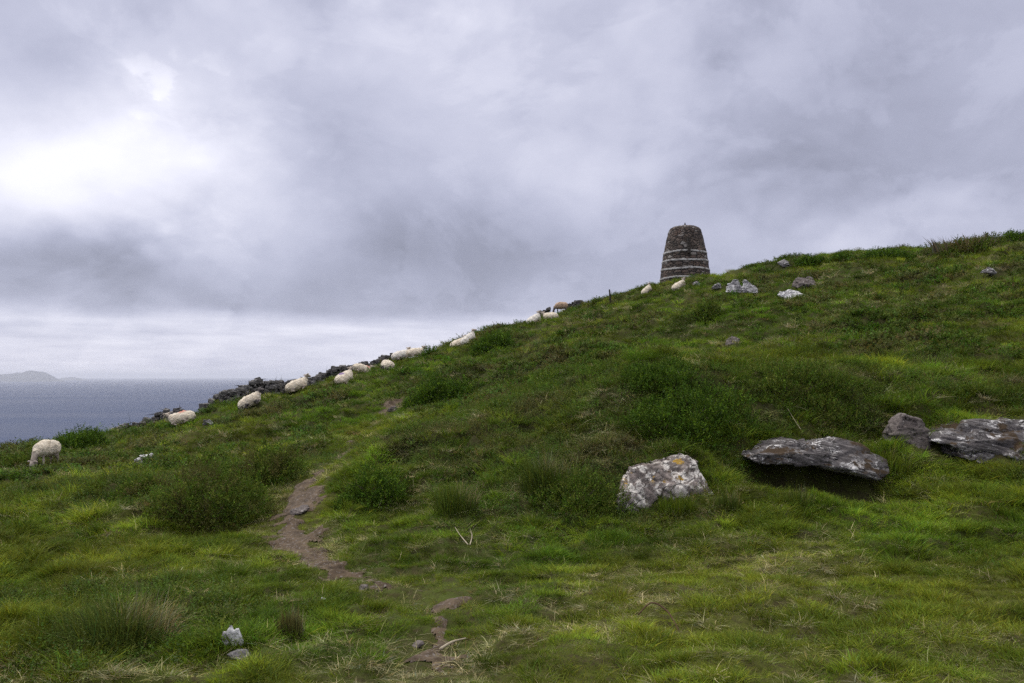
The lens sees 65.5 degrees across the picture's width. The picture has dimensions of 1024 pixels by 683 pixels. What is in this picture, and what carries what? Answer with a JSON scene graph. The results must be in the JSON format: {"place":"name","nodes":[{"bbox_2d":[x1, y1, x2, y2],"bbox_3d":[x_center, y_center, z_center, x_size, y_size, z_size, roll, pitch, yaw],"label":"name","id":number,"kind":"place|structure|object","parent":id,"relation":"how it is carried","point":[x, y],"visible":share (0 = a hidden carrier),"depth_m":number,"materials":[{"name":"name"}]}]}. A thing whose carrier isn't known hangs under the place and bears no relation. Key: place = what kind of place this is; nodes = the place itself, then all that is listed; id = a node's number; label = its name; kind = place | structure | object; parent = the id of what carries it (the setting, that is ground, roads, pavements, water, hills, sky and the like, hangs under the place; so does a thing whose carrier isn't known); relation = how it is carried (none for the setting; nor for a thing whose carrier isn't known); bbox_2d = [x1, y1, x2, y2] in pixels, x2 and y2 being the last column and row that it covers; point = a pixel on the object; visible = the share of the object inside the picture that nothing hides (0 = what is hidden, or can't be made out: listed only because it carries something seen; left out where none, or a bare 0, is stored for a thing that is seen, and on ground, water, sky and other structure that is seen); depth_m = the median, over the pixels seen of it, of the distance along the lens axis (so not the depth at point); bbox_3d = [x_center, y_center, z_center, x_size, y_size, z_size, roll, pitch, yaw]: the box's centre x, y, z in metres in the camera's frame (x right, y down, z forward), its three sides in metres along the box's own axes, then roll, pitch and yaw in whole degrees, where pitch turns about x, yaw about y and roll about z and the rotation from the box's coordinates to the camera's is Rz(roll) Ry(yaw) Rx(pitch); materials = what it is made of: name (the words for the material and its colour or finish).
{"place":"outdoors","nodes":[
{"label":"outdoors","id":0,"kind":"place"},
{"bbox_2d":[0,371,64,381],"bbox_3d":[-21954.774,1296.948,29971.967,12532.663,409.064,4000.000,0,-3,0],"label":"island","id":1,"kind":"structure","parent":0,"point":[31,376],"depth_m":28457.33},
{"bbox_2d":[59,377,85,379],"bbox_3d":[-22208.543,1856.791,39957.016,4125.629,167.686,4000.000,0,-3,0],"label":"island","id":2,"kind":"structure","parent":0,"point":[70,378],"depth_m":38526.21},
{"bbox_2d":[0,378,298,445],"bbox_3d":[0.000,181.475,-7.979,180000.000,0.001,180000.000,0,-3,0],"label":"sea","id":3,"kind":"structure","parent":0,"point":[46,410],"depth_m":6030.68,"materials":[{"name":"liquid"}]},
{"bbox_2d":[262,392,471,671],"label":"path","id":4,"kind":"structure","parent":0,"point":[293,538],"depth_m":9.10,"materials":[{"name":"soil"}]},
{"bbox_2d":[290,504,309,514],"bbox_3d":[-2.875,2.279,10.770,0.268,0.125,0.235,0,-3,0],"label":"stone","id":5,"kind":"object","parent":4,"relation":"on","point":[301,509],"visible":1,"depth_m":10.72,"materials":[{"name":"grey stone"}]},
{"bbox_2d":[387,406,396,412],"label":"stone","id":6,"kind":"object","parent":4,"relation":"on","point":[391,409],"visible":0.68,"depth_m":25.34,"materials":[{"name":"grey stone"}]},
{"bbox_2d":[0,243,1023,682],"bbox_3d":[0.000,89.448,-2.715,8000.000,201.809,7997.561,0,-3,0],"label":"hillside","id":7,"kind":"structure","parent":0,"point":[832,483],"depth_m":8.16,"materials":[{"name":"green plant"}]},
{"bbox_2d":[0,446,40,468],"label":"bush","id":8,"kind":"object","parent":7,"relation":"on","point":[13,458],"visible":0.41,"depth_m":19.75,"materials":[{"name":"green plant"}]},
{"bbox_2d":[27,439,60,466],"bbox_3d":[-11.313,2.732,19.267,0.409,0.715,0.951,0,0,8],"label":"sheep","id":9,"kind":"object","parent":7,"relation":"on","point":[44,448],"visible":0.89,"depth_m":19.12},
{"bbox_2d":[52,422,109,451],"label":"bush","id":10,"kind":"object","parent":7,"relation":"on","point":[86,437],"visible":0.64,"depth_m":26.39,"materials":[{"name":"green plant"}]},
{"bbox_2d":[26,570,196,660],"bbox_3d":[-2.668,1.837,5.371,1.336,0.609,1.167,0,-3,0],"label":"grass tussock","id":11,"kind":"object","parent":7,"relation":"on","point":[118,629],"depth_m":5.28,"materials":[{"name":"green plant"}]},
{"bbox_2d":[108,470,169,502],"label":"heather bush","id":12,"kind":"object","parent":7,"relation":"on","point":[140,484],"visible":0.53,"depth_m":13.21,"materials":[{"name":"green plant"}]},
{"bbox_2d":[134,453,152,462],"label":"stone","id":13,"kind":"object","parent":7,"relation":"on","point":[151,454],"visible":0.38,"depth_m":19.39,"materials":[{"name":"grey stone"}]},
{"bbox_2d":[117,405,182,429],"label":"drystone wall","id":14,"kind":"structure","parent":7,"relation":"on","point":[157,416],"depth_m":34.66,"materials":[{"name":"stone"}]},
{"bbox_2d":[163,410,195,424],"bbox_3d":[-13.208,2.991,31.583,1.285,0.600,0.652,-16,-1,-6],"label":"sheep","id":15,"kind":"object","parent":7,"relation":"on","point":[181,417],"visible":0.94,"depth_m":31.39},
{"bbox_2d":[136,440,279,535],"bbox_3d":[-4.075,2.058,10.958,1.880,1.446,1.490,0,-3,0],"label":"heather bush","id":16,"kind":"object","parent":7,"relation":"on","point":[178,502],"visible":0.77,"depth_m":10.70,"materials":[{"name":"green plant"}]},
{"bbox_2d":[202,419,213,425],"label":"stone","id":17,"kind":"object","parent":7,"relation":"on","point":[205,421],"visible":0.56,"depth_m":29.42,"materials":[{"name":"grey stone"}]},
{"bbox_2d":[222,625,243,645],"bbox_3d":[-1.825,1.929,5.216,0.149,0.131,0.067,0,-3,0],"label":"stone","id":18,"kind":"object","parent":7,"relation":"on","point":[232,633],"visible":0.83,"depth_m":5.20,"materials":[{"name":"grey stone"}]},
{"bbox_2d":[227,649,250,660],"bbox_3d":[-1.732,1.993,5.060,0.143,0.066,0.102,1,-3,-27],"label":"stone","id":19,"kind":"object","parent":7,"relation":"on","point":[235,653],"visible":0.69,"depth_m":5.04,"materials":[{"name":"grey stone"}]},
{"bbox_2d":[237,387,263,409],"bbox_3d":[-10.227,2.243,31.227,1.224,0.572,0.620,-26,1,-8],"label":"sheep","id":20,"kind":"object","parent":7,"relation":"on","point":[249,400],"visible":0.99,"depth_m":31.03},
{"bbox_2d":[206,435,310,494],"bbox_3d":[-4.170,2.084,13.065,1.744,1.110,1.360,0,-3,0],"label":"heather bush","id":21,"kind":"object","parent":7,"relation":"on","point":[266,470],"visible":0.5,"depth_m":12.95,"materials":[{"name":"green plant"}]},
{"bbox_2d":[273,598,306,642],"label":"grass tussock","id":22,"kind":"object","parent":7,"relation":"on","point":[293,620],"depth_m":5.42,"materials":[{"name":"green plant"}]},
{"bbox_2d":[198,353,392,412],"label":"drystone wall","id":23,"kind":"structure","parent":7,"relation":"on","point":[271,386],"depth_m":35.72,"materials":[{"name":"stone"}]},
{"bbox_2d":[285,373,310,392],"bbox_3d":[-9.680,1.895,35.999,1.292,0.618,0.670,-18,2,-14],"label":"sheep","id":24,"kind":"object","parent":7,"relation":"on","point":[295,385],"visible":1,"depth_m":35.78},
{"bbox_2d":[334,366,354,383],"bbox_3d":[-7.374,1.517,35.167,0.652,0.601,1.256,-1,14,28],"label":"sheep","id":25,"kind":"object","parent":7,"relation":"on","point":[342,377],"visible":0.88,"depth_m":34.87},
{"bbox_2d":[353,363,373,372],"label":"sheep","id":26,"kind":"object","parent":7,"relation":"on","point":[361,367],"visible":0.73,"depth_m":40.66},
{"bbox_2d":[359,584,367,590],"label":"stone","id":27,"kind":"object","parent":7,"relation":"on","point":[362,586],"visible":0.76,"depth_m":6.95,"materials":[{"name":"grey stone"}]},
{"bbox_2d":[329,461,411,512],"bbox_3d":[-1.886,1.983,10.744,1.134,0.734,1.029,0,-3,0],"label":"bush","id":28,"kind":"object","parent":7,"relation":"on","point":[388,485],"visible":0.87,"depth_m":10.60,"materials":[{"name":"green plant"}]},
{"bbox_2d":[380,358,394,369],"bbox_3d":[-5.871,1.032,37.219,0.590,0.543,1.163,1,0,-28],"label":"sheep","id":29,"kind":"object","parent":7,"relation":"on","point":[387,363],"visible":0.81,"depth_m":36.84},
{"bbox_2d":[391,347,410,359],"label":"sheep","id":30,"kind":"object","parent":7,"relation":"on","point":[396,355],"visible":0.94,"depth_m":46.21},
{"bbox_2d":[407,345,425,356],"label":"sheep","id":31,"kind":"object","parent":7,"relation":"on","point":[412,352],"visible":0.74,"depth_m":46.42},
{"bbox_2d":[412,640,424,647],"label":"stone","id":32,"kind":"object","parent":7,"relation":"on","point":[418,643],"visible":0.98,"depth_m":5.35,"materials":[{"name":"grey stone"}]},
{"bbox_2d":[417,343,439,359],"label":"bush","id":33,"kind":"object","parent":7,"relation":"on","point":[428,350],"visible":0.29,"depth_m":41.05,"materials":[{"name":"green plant"}]},
{"bbox_2d":[394,369,474,410],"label":"bush","id":34,"kind":"object","parent":7,"relation":"on","point":[437,389],"visible":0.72,"depth_m":24.61,"materials":[{"name":"green plant"}]},
{"bbox_2d":[439,638,465,650],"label":"dead stem","id":35,"kind":"object","parent":7,"relation":"on","point":[446,644],"visible":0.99,"depth_m":5.30,"materials":[{"name":"beige plant"}]},
{"bbox_2d":[423,474,485,518],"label":"grass tussock","id":36,"kind":"object","parent":7,"relation":"on","point":[452,498],"depth_m":9.32,"materials":[{"name":"green plant"}]},
{"bbox_2d":[450,334,465,347],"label":"sheep","id":37,"kind":"object","parent":7,"relation":"on","point":[456,342],"visible":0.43,"depth_m":45.85},
{"bbox_2d":[460,329,476,343],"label":"sheep","id":38,"kind":"object","parent":7,"relation":"on","point":[471,335],"visible":0.77,"depth_m":44.62},
{"bbox_2d":[468,329,514,355],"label":"bush","id":39,"kind":"object","parent":7,"relation":"on","point":[491,340],"visible":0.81,"depth_m":37.07,"materials":[{"name":"green plant"}]},
{"bbox_2d":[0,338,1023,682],"bbox_3d":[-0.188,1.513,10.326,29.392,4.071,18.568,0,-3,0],"label":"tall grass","id":40,"kind":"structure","parent":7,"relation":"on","point":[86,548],"depth_m":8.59,"materials":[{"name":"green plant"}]},
{"bbox_2d":[0,343,1023,682],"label":"heather undergrowth","id":41,"kind":"object","parent":7,"relation":"on","point":[464,421],"visible":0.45,"depth_m":11.46,"materials":[{"name":"green plant"}]},
{"bbox_2d":[0,235,1023,485],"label":"hillside heather","id":42,"kind":"object","parent":7,"relation":"on","point":[516,377],"visible":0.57,"depth_m":26.99,"materials":[{"name":"green plant"}]},
{"bbox_2d":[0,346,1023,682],"bbox_3d":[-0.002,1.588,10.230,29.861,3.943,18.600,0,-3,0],"label":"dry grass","id":43,"kind":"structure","parent":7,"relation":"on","point":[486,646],"depth_m":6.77,"materials":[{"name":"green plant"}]},
{"bbox_2d":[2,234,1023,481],"bbox_3d":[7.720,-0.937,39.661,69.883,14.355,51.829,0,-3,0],"label":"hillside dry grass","id":44,"kind":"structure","parent":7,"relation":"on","point":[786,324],"depth_m":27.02,"materials":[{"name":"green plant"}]},
{"bbox_2d":[4,233,1023,481],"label":"hillside grass","id":45,"kind":"structure","parent":7,"relation":"on","point":[382,417],"depth_m":27.04,"materials":[{"name":"green plant"}]},
{"bbox_2d":[526,310,540,323],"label":"sheep","id":46,"kind":"object","parent":7,"relation":"on","point":[534,317],"visible":0.73,"depth_m":44.51},
{"bbox_2d":[507,446,582,494],"bbox_3d":[0.456,1.516,9.679,1.246,0.713,1.048,0,-3,0],"label":"grass tussock","id":47,"kind":"object","parent":7,"relation":"on","point":[538,475],"depth_m":9.58,"materials":[{"name":"green plant"}]},
{"bbox_2d":[540,307,550,316],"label":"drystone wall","id":48,"kind":"structure","parent":7,"relation":"on","point":[548,310],"depth_m":48.03,"materials":[{"name":"stone"}]},
{"bbox_2d":[541,312,557,318],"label":"sheep","id":49,"kind":"object","parent":7,"relation":"on","point":[552,314],"visible":0.7,"depth_m":45.21},
{"bbox_2d":[552,302,567,312],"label":"sheep","id":50,"kind":"object","parent":7,"relation":"on","point":[560,305],"visible":0.91,"depth_m":55.55},
{"bbox_2d":[567,300,582,308],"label":"drystone wall","id":51,"kind":"structure","parent":7,"relation":"on","point":[576,302],"depth_m":57.21,"materials":[{"name":"stone"}]},
{"bbox_2d":[527,460,637,526],"bbox_3d":[0.796,1.727,9.321,1.100,0.746,1.006,2,-3,-32],"label":"heather bush","id":52,"kind":"object","parent":7,"relation":"on","point":[567,486],"visible":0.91,"depth_m":9.18,"materials":[{"name":"green plant"}]},
{"bbox_2d":[590,295,601,305],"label":"bush","id":53,"kind":"object","parent":7,"relation":"on","point":[595,300],"visible":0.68,"depth_m":52.13,"materials":[{"name":"green plant"}]},
{"bbox_2d":[641,282,651,293],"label":"sheep","id":54,"kind":"object","parent":7,"relation":"on","point":[647,288],"visible":0.91,"depth_m":48.67},
{"bbox_2d":[614,352,695,392],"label":"bush","id":55,"kind":"object","parent":7,"relation":"on","point":[650,372],"visible":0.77,"depth_m":11.82,"materials":[{"name":"green plant"}]},
{"bbox_2d":[638,602,679,631],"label":"dead stem","id":56,"kind":"object","parent":7,"relation":"on","point":[660,606],"visible":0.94,"depth_m":5.54,"materials":[{"name":"brown plant"}]},
{"bbox_2d":[615,453,712,512],"bbox_3d":[1.804,1.768,9.605,1.274,0.787,0.816,0,-3,0],"label":"lichen boulder","id":57,"kind":"object","parent":7,"relation":"on","point":[648,482],"visible":0.66,"depth_m":9.37,"materials":[{"name":"stone"}]},
{"bbox_2d":[672,277,684,290],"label":"sheep","id":58,"kind":"object","parent":7,"relation":"on","point":[677,285],"visible":0.81,"depth_m":47.04},
{"bbox_2d":[656,485,701,515],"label":"grass tussock","id":59,"kind":"object","parent":7,"relation":"on","point":[678,504],"depth_m":9.03,"materials":[{"name":"green plant"}]},
{"bbox_2d":[659,223,709,282],"bbox_3d":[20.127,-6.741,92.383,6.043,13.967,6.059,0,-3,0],"label":"stone tower","id":60,"kind":"structure","parent":7,"relation":"on","point":[685,253],"depth_m":90.53,"materials":[{"name":"grey stone"}]},
{"bbox_2d":[616,362,761,452],"bbox_3d":[2.452,0.891,11.029,1.838,1.229,1.491,2,-3,-33],"label":"bush","id":61,"kind":"object","parent":7,"relation":"on","point":[664,409],"visible":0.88,"depth_m":10.84,"materials":[{"name":"green plant"}]},
{"bbox_2d":[690,298,726,324],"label":"bush","id":62,"kind":"object","parent":7,"relation":"on","point":[708,309],"visible":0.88,"depth_m":27.98,"materials":[{"name":"green plant"}]},
{"bbox_2d":[712,283,720,288],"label":"stone","id":63,"kind":"object","parent":7,"relation":"on","point":[717,286],"visible":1,"depth_m":40.89,"materials":[{"name":"grey stone"}]},
{"bbox_2d":[712,487,745,512],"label":"grass tussock","id":64,"kind":"object","parent":7,"relation":"on","point":[733,501],"depth_m":8.88,"materials":[{"name":"green plant"}]},
{"bbox_2d":[725,336,739,344],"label":"stone","id":65,"kind":"object","parent":7,"relation":"on","point":[729,340],"visible":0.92,"depth_m":23.06,"materials":[{"name":"grey stone"}]},
{"bbox_2d":[725,279,757,293],"bbox_3d":[11.480,-2.749,40.048,1.663,0.775,0.798,0,-3,0],"label":"stone","id":66,"kind":"object","parent":7,"relation":"on","point":[734,285],"visible":0.82,"depth_m":39.85,"materials":[{"name":"grey stone"}]},
{"bbox_2d":[777,259,790,266],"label":"stone","id":67,"kind":"object","parent":7,"relation":"on","point":[783,263],"visible":0.91,"depth_m":48.26,"materials":[{"name":"grey stone"}]},
{"bbox_2d":[778,289,801,298],"bbox_3d":[12.220,-1.984,34.795,1.182,0.636,0.855,0,-3,0],"label":"stone","id":68,"kind":"object","parent":7,"relation":"on","point":[788,293],"visible":0.42,"depth_m":34.77,"materials":[{"name":"grey stone"}]},
{"bbox_2d":[778,485,817,509],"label":"grass tussock","id":69,"kind":"object","parent":7,"relation":"on","point":[800,500],"depth_m":8.98,"materials":[{"name":"green plant"}]},
{"bbox_2d":[733,357,870,429],"bbox_3d":[4.225,0.766,11.958,2.099,1.098,1.540,-1,-3,24],"label":"bush","id":70,"kind":"object","parent":7,"relation":"on","point":[788,375],"visible":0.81,"depth_m":11.64,"materials":[{"name":"green plant"}]},
{"bbox_2d":[792,276,815,287],"bbox_3d":[14.546,-2.953,39.570,1.223,0.661,1.076,0,-3,0],"label":"stone","id":71,"kind":"object","parent":7,"relation":"on","point":[798,282],"visible":0.92,"depth_m":39.40,"materials":[{"name":"grey stone"}]},
{"bbox_2d":[793,253,828,267],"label":"bush","id":72,"kind":"object","parent":7,"relation":"on","point":[808,259],"visible":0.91,"depth_m":46.19,"materials":[{"name":"green plant"}]},
{"bbox_2d":[741,436,888,480],"bbox_3d":[3.918,1.531,10.534,1.866,0.512,1.299,0,-3,0],"label":"rock slab","id":73,"kind":"object","parent":7,"relation":"on","point":[844,456],"visible":0.98,"depth_m":10.11,"materials":[{"name":"grey stone"}]},
{"bbox_2d":[829,250,852,261],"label":"bush","id":74,"kind":"object","parent":7,"relation":"on","point":[841,255],"visible":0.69,"depth_m":45.35,"materials":[{"name":"green plant"}]},
{"bbox_2d":[855,247,913,260],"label":"bush","id":75,"kind":"object","parent":7,"relation":"on","point":[893,253],"visible":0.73,"depth_m":42.44,"materials":[{"name":"green plant"}]},
{"bbox_2d":[860,438,921,477],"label":"grass tussock","id":76,"kind":"object","parent":7,"relation":"on","point":[901,467],"depth_m":10.35,"materials":[{"name":"green plant"}]},
{"bbox_2d":[882,413,930,449],"bbox_3d":[5.440,1.276,10.959,0.549,0.571,0.426,0,-3,0],"label":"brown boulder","id":77,"kind":"object","parent":7,"relation":"on","point":[906,425],"visible":0.66,"depth_m":10.86,"materials":[{"name":"grey stone"}]},
{"bbox_2d":[924,231,1019,259],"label":"heather bush","id":78,"kind":"object","parent":7,"relation":"on","point":[984,241],"visible":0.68,"depth_m":41.23,"materials":[{"name":"green plant"}]},
{"bbox_2d":[928,417,1023,463],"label":"rock outcrop","id":79,"kind":"object","parent":7,"relation":"on","point":[987,439],"visible":0.8,"depth_m":10.72,"materials":[{"name":"grey stone"}]},
{"bbox_2d":[980,267,996,274],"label":"stone","id":80,"kind":"object","parent":7,"relation":"on","point":[989,270],"visible":1,"depth_m":31.87,"materials":[{"name":"grey stone"}]},
{"bbox_2d":[1001,228,1023,242],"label":"bush","id":81,"kind":"object","parent":7,"relation":"on","point":[1016,237],"visible":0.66,"depth_m":43.31,"materials":[{"name":"green plant"}]},
{"bbox_2d":[0,0,1023,377],"label":"sky","id":82,"kind":"structure","parent":0,"point":[189,188],"materials":[{"name":"grey"}]}
]}

